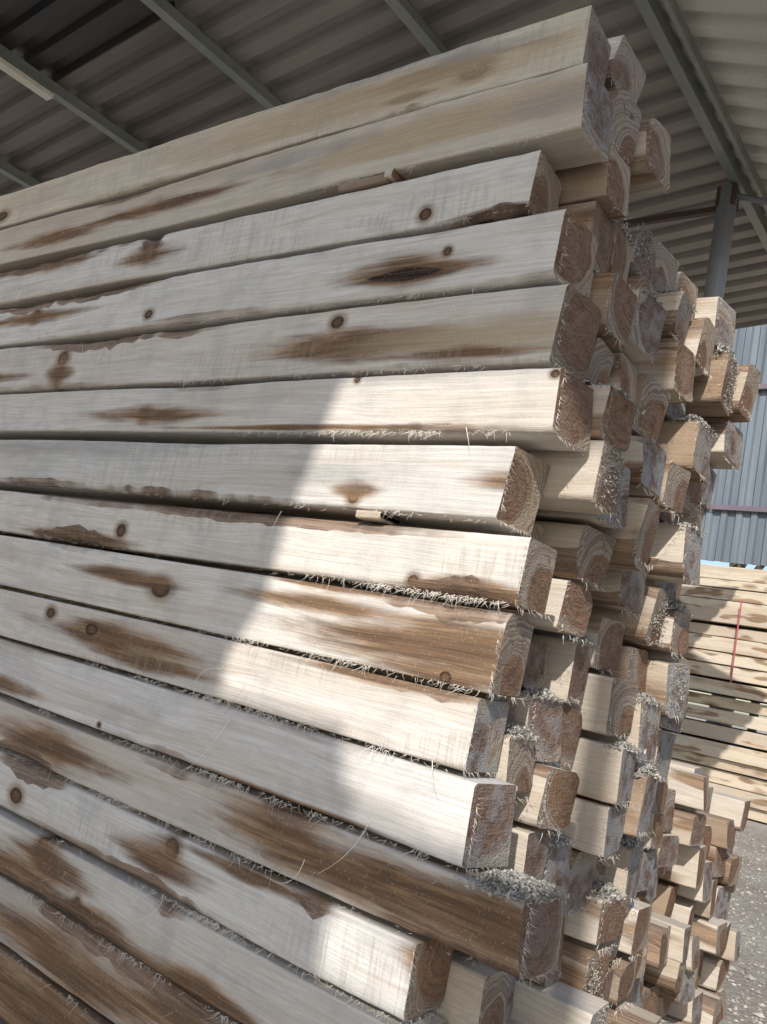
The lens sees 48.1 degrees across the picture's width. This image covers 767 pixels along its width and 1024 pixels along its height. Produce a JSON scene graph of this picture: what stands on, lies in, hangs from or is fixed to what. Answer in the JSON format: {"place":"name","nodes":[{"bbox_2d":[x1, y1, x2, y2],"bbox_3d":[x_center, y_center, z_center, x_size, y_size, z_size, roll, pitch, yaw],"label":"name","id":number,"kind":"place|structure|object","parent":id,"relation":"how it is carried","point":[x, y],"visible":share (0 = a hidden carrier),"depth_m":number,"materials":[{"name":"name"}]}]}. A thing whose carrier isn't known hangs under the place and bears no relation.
{"place":"outdoors","nodes":[
{"label":"outdoors","id":0,"kind":"place"},
{"bbox_2d":[686,716,766,1023],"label":"ground","id":1,"kind":"structure","parent":0,"point":[758,829],"depth_m":4.72,"materials":[{"name":"grey gravel"}]},
{"bbox_2d":[0,5,751,1023],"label":"wood fibres","id":2,"kind":"object","parent":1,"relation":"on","point":[576,701],"visible":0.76,"depth_m":1.48,"materials":[{"name":"beige wood"}]},
{"bbox_2d":[0,0,766,729],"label":"open shed","id":3,"kind":"structure","parent":1,"relation":"on","point":[84,84],"depth_m":5.27,"materials":[{"name":"grey metal"}]},
{"bbox_2d":[623,760,750,1023],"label":"timber beam stack","id":4,"kind":"object","parent":1,"relation":"on","point":[689,872],"visible":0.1,"depth_m":2.53,"materials":[{"name":"brown wood"}]},
{"bbox_2d":[661,564,766,822],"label":"plank stack","id":5,"kind":"object","parent":1,"relation":"on","point":[725,654],"visible":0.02,"depth_m":9.98,"materials":[{"name":"brown wood"}]},
{"bbox_3d":[-1.098,1.231,2.717,3.611,0.117,0.116,4,-11,38],"label":"beam","id":6,"kind":"object","parent":1,"relation":"on","visible":0},
{"bbox_3d":[-1.072,1.123,2.730,3.602,0.119,0.118,4,-11,38],"label":"beam","id":7,"kind":"object","parent":6,"relation":"on","visible":0},
{"bbox_3d":[-1.018,1.028,2.719,3.607,0.096,0.121,4,-11,38],"label":"beam","id":8,"kind":"object","parent":7,"relation":"on","visible":0},
{"bbox_3d":[-1.057,0.919,2.776,3.607,0.103,0.118,4,-11,38],"label":"beam","id":9,"kind":"object","parent":8,"relation":"on","visible":0},
{"bbox_2d":[557,934,611,996],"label":"beam","id":10,"kind":"structure","parent":9,"relation":"on","point":[576,953],"depth_m":1.66,"materials":[{"name":"brown wood"}]},
{"bbox_2d":[564,886,628,945],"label":"beam","id":11,"kind":"structure","parent":10,"relation":"on","point":[586,925],"depth_m":1.66,"materials":[{"name":"brown wood"}]},
{"bbox_2d":[592,857,606,885],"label":"beam","id":12,"kind":"structure","parent":11,"relation":"on","point":[599,874],"depth_m":1.72,"materials":[{"name":"brown wood"}]},
{"bbox_2d":[623,770,658,837],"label":"beam","id":13,"kind":"structure","parent":12,"relation":"on","point":[643,799],"depth_m":1.65,"materials":[{"name":"brown wood"}]},
{"bbox_2d":[580,700,660,764],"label":"beam","id":14,"kind":"structure","parent":13,"relation":"on","point":[648,735],"depth_m":1.71,"materials":[{"name":"brown wood"}]},
{"bbox_2d":[588,646,647,694],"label":"beam","id":15,"kind":"structure","parent":14,"relation":"on","point":[636,665],"depth_m":1.74,"materials":[{"name":"brown wood"}]},
{"bbox_2d":[590,586,668,646],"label":"beam","id":16,"kind":"structure","parent":15,"relation":"on","point":[637,631],"depth_m":1.74,"materials":[{"name":"brown wood"}]},
{"bbox_2d":[645,523,701,585],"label":"beam","id":17,"kind":"structure","parent":16,"relation":"on","point":[672,545],"depth_m":1.74,"materials":[{"name":"brown wood"}]},
{"bbox_2d":[659,512,674,522],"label":"beam","id":18,"kind":"structure","parent":17,"relation":"on","point":[667,517],"depth_m":1.79,"materials":[{"name":"brown wood"}]},
{"bbox_2d":[657,421,712,482],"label":"beam","id":19,"kind":"structure","parent":18,"relation":"on","point":[679,444],"depth_m":1.77,"materials":[{"name":"brown wood"}]},
{"bbox_3d":[-1.025,1.289,2.805,3.604,0.123,0.129,4,-11,38],"label":"beam","id":20,"kind":"object","parent":1,"relation":"on","visible":0},
{"bbox_3d":[-0.956,1.186,2.781,3.613,0.098,0.121,4,-11,38],"label":"beam","id":21,"kind":"object","parent":20,"relation":"on","visible":0},
{"bbox_3d":[-0.943,1.077,2.794,3.608,0.104,0.117,4,-11,38],"label":"beam","id":22,"kind":"object","parent":21,"relation":"on","visible":0},
{"bbox_3d":[-0.992,0.976,2.880,3.609,0.102,0.117,4,-11,38],"label":"beam","id":23,"kind":"object","parent":22,"relation":"on","visible":0},
{"bbox_2d":[600,967,614,1000],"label":"beam","id":24,"kind":"structure","parent":23,"relation":"on","point":[606,989],"depth_m":1.78,"materials":[{"name":"brown wood"}]},
{"bbox_2d":[603,919,624,960],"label":"beam","id":25,"kind":"structure","parent":24,"relation":"on","point":[614,947],"depth_m":1.78,"materials":[{"name":"brown wood"}]},
{"bbox_2d":[604,844,643,901],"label":"beam","id":26,"kind":"structure","parent":25,"relation":"on","point":[618,869],"depth_m":1.76,"materials":[{"name":"brown wood"}]},
{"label":"beam","id":27,"kind":"object","parent":26,"relation":"on","visible":0},
{"bbox_2d":[635,762,644,769],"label":"beam","id":28,"kind":"structure","parent":27,"relation":"on","point":[638,765],"depth_m":1.80,"materials":[{"name":"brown wood"}]},
{"bbox_2d":[645,658,689,718],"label":"beam","id":29,"kind":"structure","parent":28,"relation":"on","point":[660,687],"depth_m":1.80,"materials":[{"name":"brown wood"}]},
{"bbox_2d":[622,609,689,653],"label":"beam","id":30,"kind":"structure","parent":29,"relation":"on","point":[678,643],"depth_m":1.82,"materials":[{"name":"brown wood"}]},
{"bbox_2d":[645,580,676,598],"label":"beam","id":31,"kind":"structure","parent":30,"relation":"on","point":[669,589],"depth_m":1.88,"materials":[{"name":"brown wood"}]},
{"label":"beam","id":32,"kind":"object","parent":31,"relation":"on","visible":0},
{"bbox_2d":[682,482,701,513],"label":"beam","id":33,"kind":"structure","parent":32,"relation":"on","point":[693,491],"depth_m":1.90,"materials":[{"name":"brown wood"}]},
{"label":"beam","id":34,"kind":"object","parent":33,"relation":"on","visible":0},
{"bbox_2d":[685,353,736,416],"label":"beam","id":35,"kind":"structure","parent":34,"relation":"on","point":[707,401],"depth_m":1.89,"materials":[{"name":"brown wood"}]},
{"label":"beam","id":36,"kind":"object","parent":1,"relation":"on","visible":0},
{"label":"beam","id":37,"kind":"object","parent":36,"relation":"on","visible":0},
{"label":"beam","id":38,"kind":"object","parent":37,"relation":"on","visible":0},
{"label":"beam","id":39,"kind":"object","parent":38,"relation":"on","visible":0},
{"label":"beam","id":40,"kind":"object","parent":39,"relation":"on","visible":0},
{"bbox_2d":[430,949,510,1023],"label":"beam","id":41,"kind":"structure","parent":40,"relation":"on","point":[469,997],"depth_m":1.27,"materials":[{"name":"brown wood"}]},
{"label":"beam","id":42,"kind":"object","parent":1,"relation":"on","visible":0},
{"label":"beam","id":43,"kind":"object","parent":42,"relation":"on","visible":0},
{"bbox_2d":[454,219,741,1023],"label":"wood shavings","id":44,"kind":"object","parent":43,"relation":"on","point":[514,882],"visible":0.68,"depth_m":1.55},
{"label":"beam","id":45,"kind":"object","parent":43,"relation":"on","visible":0},
{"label":"beam","id":46,"kind":"object","parent":45,"relation":"on","visible":0},
{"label":"beam","id":47,"kind":"object","parent":46,"relation":"on","visible":0},
{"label":"beam","id":48,"kind":"object","parent":47,"relation":"on","visible":0},
{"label":"beam","id":49,"kind":"object","parent":48,"relation":"on","visible":0},
{"bbox_2d":[500,820,551,880],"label":"beam","id":50,"kind":"structure","parent":49,"relation":"on","point":[532,856],"depth_m":1.41,"materials":[{"name":"brown wood"}]},
{"bbox_2d":[513,762,579,830],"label":"beam","id":51,"kind":"structure","parent":50,"relation":"on","point":[560,792],"depth_m":1.41,"materials":[{"name":"brown wood"}]},
{"bbox_2d":[515,693,562,761],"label":"beam","id":52,"kind":"structure","parent":51,"relation":"on","point":[546,723],"depth_m":1.47,"materials":[{"name":"brown wood"}]},
{"bbox_2d":[521,641,549,689],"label":"beam","id":53,"kind":"structure","parent":52,"relation":"on","point":[535,672],"depth_m":1.53,"materials":[{"name":"brown wood"}]},
{"bbox_2d":[524,578,591,636],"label":"beam","id":54,"kind":"structure","parent":53,"relation":"on","point":[577,608],"depth_m":1.47,"materials":[{"name":"brown wood"}]},
{"bbox_2d":[534,521,615,585],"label":"beam","id":55,"kind":"structure","parent":54,"relation":"on","point":[564,540],"depth_m":1.49,"materials":[{"name":"brown wood"}]},
{"bbox_2d":[535,466,630,528],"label":"beam","id":56,"kind":"structure","parent":55,"relation":"on","point":[573,517],"depth_m":1.51,"materials":[{"name":"brown wood"}]},
{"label":"beam","id":57,"kind":"object","parent":56,"relation":"on","visible":0},
{"bbox_2d":[607,353,636,404],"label":"beam","id":58,"kind":"structure","parent":57,"relation":"on","point":[624,373],"depth_m":1.53,"materials":[{"name":"brown wood"}]},
{"bbox_2d":[611,288,665,361],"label":"beam","id":59,"kind":"structure","parent":58,"relation":"on","point":[646,333],"depth_m":1.54,"materials":[{"name":"brown wood"}]},
{"bbox_2d":[609,222,631,282],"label":"beam","id":60,"kind":"structure","parent":59,"relation":"on","point":[621,258],"depth_m":1.59,"materials":[{"name":"brown wood"}]},
{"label":"beam","id":61,"kind":"object","parent":60,"relation":"on","visible":0},
{"bbox_2d":[627,118,670,196],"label":"beam","id":62,"kind":"structure","parent":61,"relation":"on","point":[644,177],"depth_m":1.61,"materials":[{"name":"brown wood"}]},
{"bbox_2d":[700,324,766,731],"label":"corrugated metal barn","id":63,"kind":"structure","parent":0,"point":[734,526],"depth_m":11.88,"materials":[{"name":"grey metal"}]},
{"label":"beam","id":64,"kind":"object","parent":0,"visible":0},
{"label":"beam","id":65,"kind":"object","parent":64,"relation":"on","visible":0},
{"bbox_2d":[507,978,609,1023],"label":"beam","id":66,"kind":"structure","parent":65,"relation":"on","point":[557,1002],"depth_m":1.55,"materials":[{"name":"brown wood"}]},
{"bbox_2d":[527,917,564,985],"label":"beam","id":67,"kind":"structure","parent":66,"relation":"on","point":[550,977],"depth_m":1.61,"materials":[{"name":"brown wood"}]},
{"bbox_2d":[561,847,598,916],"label":"beam","id":68,"kind":"structure","parent":67,"relation":"on","point":[583,868],"depth_m":1.61,"materials":[{"name":"brown wood"}]},
{"bbox_2d":[552,794,626,857],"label":"beam","id":69,"kind":"structure","parent":68,"relation":"on","point":[590,818],"depth_m":1.58,"materials":[{"name":"brown wood"}]},
{"bbox_2d":[565,735,635,804],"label":"beam","id":70,"kind":"structure","parent":69,"relation":"on","point":[606,774],"depth_m":1.59,"materials":[{"name":"brown wood"}]},
{"bbox_2d":[563,672,637,735],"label":"beam","id":71,"kind":"structure","parent":70,"relation":"on","point":[601,706],"depth_m":1.63,"materials":[{"name":"brown wood"}]},
{"bbox_2d":[533,615,624,671],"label":"beam","id":72,"kind":"structure","parent":71,"relation":"on","point":[607,658],"depth_m":1.67,"materials":[{"name":"brown wood"}]},
{"bbox_2d":[584,569,645,610],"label":"beam","id":73,"kind":"structure","parent":72,"relation":"on","point":[630,597],"depth_m":1.68,"materials":[{"name":"brown wood"}]},
{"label":"beam","id":74,"kind":"object","parent":73,"relation":"on","visible":0},
{"bbox_2d":[629,462,690,512],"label":"beam","id":75,"kind":"structure","parent":74,"relation":"on","point":[676,477],"depth_m":1.67,"materials":[{"name":"brown wood"}]},
{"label":"beam","id":76,"kind":"object","parent":75,"relation":"on","visible":0},
{"bbox_2d":[632,342,694,403],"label":"beam","id":77,"kind":"structure","parent":76,"relation":"on","point":[663,370],"depth_m":1.72,"materials":[{"name":"brown wood"}]},
{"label":"beam","id":78,"kind":"object","parent":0,"visible":0},
{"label":"beam","id":79,"kind":"object","parent":78,"relation":"on","visible":0},
{"bbox_2d":[474,733,535,792],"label":"beam","id":80,"kind":"structure","parent":79,"relation":"on","point":[520,761],"depth_m":1.34,"materials":[{"name":"brown wood"}]},
{"bbox_2d":[0,585,519,723],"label":"beam","id":81,"kind":"structure","parent":80,"relation":"on","point":[511,717],"depth_m":1.58,"materials":[{"name":"brown wood"}]},
{"bbox_2d":[0,533,523,616],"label":"beam","id":82,"kind":"structure","parent":81,"relation":"on","point":[516,612],"depth_m":1.61,"materials":[{"name":"brown wood"}]},
{"bbox_2d":[2,490,543,541],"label":"beam","id":83,"kind":"structure","parent":82,"relation":"on","point":[537,531],"depth_m":1.65,"materials":[{"name":"brown wood"}]},
{"bbox_2d":[524,440,623,515],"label":"beam","id":84,"kind":"structure","parent":83,"relation":"on","point":[573,483],"depth_m":1.37,"materials":[{"name":"brown wood"}]},
{"bbox_2d":[588,385,635,451],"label":"beam","id":85,"kind":"structure","parent":84,"relation":"on","point":[619,415],"depth_m":1.38,"materials":[{"name":"brown wood"}]},
{"bbox_2d":[585,338,614,384],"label":"beam","id":86,"kind":"structure","parent":85,"relation":"on","point":[601,363],"depth_m":1.44,"materials":[{"name":"brown wood"}]},
{"bbox_2d":[589,271,636,349],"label":"beam","id":87,"kind":"structure","parent":86,"relation":"on","point":[618,310],"depth_m":1.44,"materials":[{"name":"brown wood"}]},
{"bbox_2d":[558,200,614,272],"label":"beam","id":88,"kind":"structure","parent":87,"relation":"on","point":[599,227],"depth_m":1.50,"materials":[{"name":"brown wood"}]},
{"bbox_2d":[554,145,629,219],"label":"beam","id":89,"kind":"structure","parent":88,"relation":"on","point":[585,183],"depth_m":1.50,"materials":[{"name":"brown wood"}]},
{"bbox_2d":[609,89,641,163],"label":"beam","id":90,"kind":"structure","parent":89,"relation":"on","point":[627,116],"depth_m":1.53,"materials":[{"name":"brown wood"}]},
{"bbox_2d":[604,35,645,103],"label":"beam","id":91,"kind":"structure","parent":90,"relation":"on","point":[627,73],"depth_m":1.56,"materials":[{"name":"brown wood"}]},
{"bbox_3d":[-1.678,1.123,2.440,4.208,0.103,0.114,4,-11,38],"label":"beam front","id":92,"kind":"object","parent":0,"visible":0},
{"bbox_2d":[0,1017,7,1023],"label":"beam front","id":93,"kind":"structure","parent":92,"relation":"on","point":[2,1021],"depth_m":1.72,"materials":[{"name":"brown wood"}]},
{"bbox_2d":[0,942,114,1023],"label":"beam front","id":94,"kind":"structure","parent":93,"relation":"on","point":[27,997],"depth_m":1.66,"materials":[{"name":"brown wood"}]},
{"bbox_2d":[0,873,241,1023],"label":"beam front","id":95,"kind":"structure","parent":94,"relation":"on","point":[75,962],"depth_m":1.60,"materials":[{"name":"brown wood"}]},
{"bbox_2d":[0,805,446,1023],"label":"beam front","id":96,"kind":"structure","parent":95,"relation":"on","point":[226,976],"depth_m":1.48,"materials":[{"name":"brown wood"}]},
{"bbox_2d":[0,746,452,1020],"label":"beam front","id":97,"kind":"structure","parent":96,"relation":"on","point":[321,935],"depth_m":1.40,"materials":[{"name":"brown wood"}]},
{"bbox_2d":[0,692,564,979],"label":"beam front","id":98,"kind":"structure","parent":97,"relation":"on","point":[387,879],"depth_m":1.36,"materials":[{"name":"brown wood"}]},
{"bbox_2d":[0,635,516,867],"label":"beam front","id":99,"kind":"structure","parent":98,"relation":"on","point":[388,798],"depth_m":1.43,"materials":[{"name":"brown wood"}]},
{"bbox_2d":[0,588,508,772],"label":"beam front","id":100,"kind":"structure","parent":99,"relation":"on","point":[422,721],"depth_m":1.47,"materials":[{"name":"brown wood"}]},
{"bbox_2d":[0,535,534,696],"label":"beam front","id":101,"kind":"structure","parent":100,"relation":"on","point":[449,644],"depth_m":1.49,"materials":[{"name":"brown wood"}]},
{"bbox_2d":[0,490,556,613],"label":"beam front","id":102,"kind":"structure","parent":101,"relation":"on","point":[471,565],"depth_m":1.51,"materials":[{"name":"brown wood"}]},
{"bbox_2d":[0,440,549,533],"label":"beam front","id":103,"kind":"structure","parent":102,"relation":"on","point":[451,486],"depth_m":1.57,"materials":[{"name":"brown wood"}]},
{"bbox_2d":[0,368,593,451],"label":"beam front","id":104,"kind":"structure","parent":103,"relation":"on","point":[451,407],"depth_m":1.56,"materials":[{"name":"brown wood"}]},
{"bbox_2d":[0,284,602,394],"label":"beam front","id":105,"kind":"structure","parent":104,"relation":"on","point":[516,329],"depth_m":1.58,"materials":[{"name":"brown wood"}]},
{"bbox_2d":[0,209,597,348],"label":"beam front","id":106,"kind":"structure","parent":105,"relation":"on","point":[521,253],"depth_m":1.63,"materials":[{"name":"brown wood"}]},
{"bbox_2d":[0,150,561,309],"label":"beam front","id":107,"kind":"structure","parent":106,"relation":"on","point":[476,193],"depth_m":1.71,"materials":[{"name":"brown wood"}]},
{"bbox_2d":[0,63,613,273],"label":"beam front","id":108,"kind":"structure","parent":107,"relation":"on","point":[441,137],"depth_m":1.67,"materials":[{"name":"brown wood"}]},
{"bbox_2d":[0,5,610,229],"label":"beam front","id":109,"kind":"structure","parent":108,"relation":"on","point":[486,63],"depth_m":1.76,"materials":[{"name":"brown wood"}]},
{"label":"beam","id":110,"kind":"object","parent":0,"visible":0},
{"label":"beam","id":111,"kind":"object","parent":110,"relation":"on","visible":0},
{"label":"beam","id":112,"kind":"object","parent":111,"relation":"on","visible":0},
{"bbox_2d":[505,974,515,1020],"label":"beam","id":113,"kind":"structure","parent":112,"relation":"on","point":[510,999],"depth_m":1.56,"materials":[{"name":"brown wood"}]},
{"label":"beam","id":114,"kind":"object","parent":113,"relation":"on","visible":0},
{"bbox_2d":[541,841,570,892],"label":"beam","id":115,"kind":"structure","parent":114,"relation":"on","point":[557,865],"depth_m":1.52,"materials":[{"name":"brown wood"}]},
{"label":"beam","id":116,"kind":"object","parent":115,"relation":"on","visible":0},
{"bbox_2d":[535,707,582,768],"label":"beam","id":117,"kind":"structure","parent":116,"relation":"on","point":[572,719],"depth_m":1.58,"materials":[{"name":"brown wood"}]},
{"bbox_2d":[521,633,592,703],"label":"beam","id":118,"kind":"structure","parent":117,"relation":"on","point":[560,685],"depth_m":1.56,"materials":[{"name":"brown wood"}]},
{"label":"beam","id":119,"kind":"object","parent":118,"relation":"on","visible":0},
{"bbox_2d":[545,497,659,571],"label":"beam","id":120,"kind":"structure","parent":119,"relation":"on","point":[642,522],"depth_m":1.55,"materials":[{"name":"brown wood"}]},
{"bbox_2d":[621,436,665,495],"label":"beam","id":121,"kind":"structure","parent":120,"relation":"on","point":[652,464],"depth_m":1.58,"materials":[{"name":"brown wood"}]},
{"bbox_2d":[631,374,670,442],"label":"beam","id":122,"kind":"structure","parent":121,"relation":"on","point":[655,397],"depth_m":1.62,"materials":[{"name":"brown wood"}]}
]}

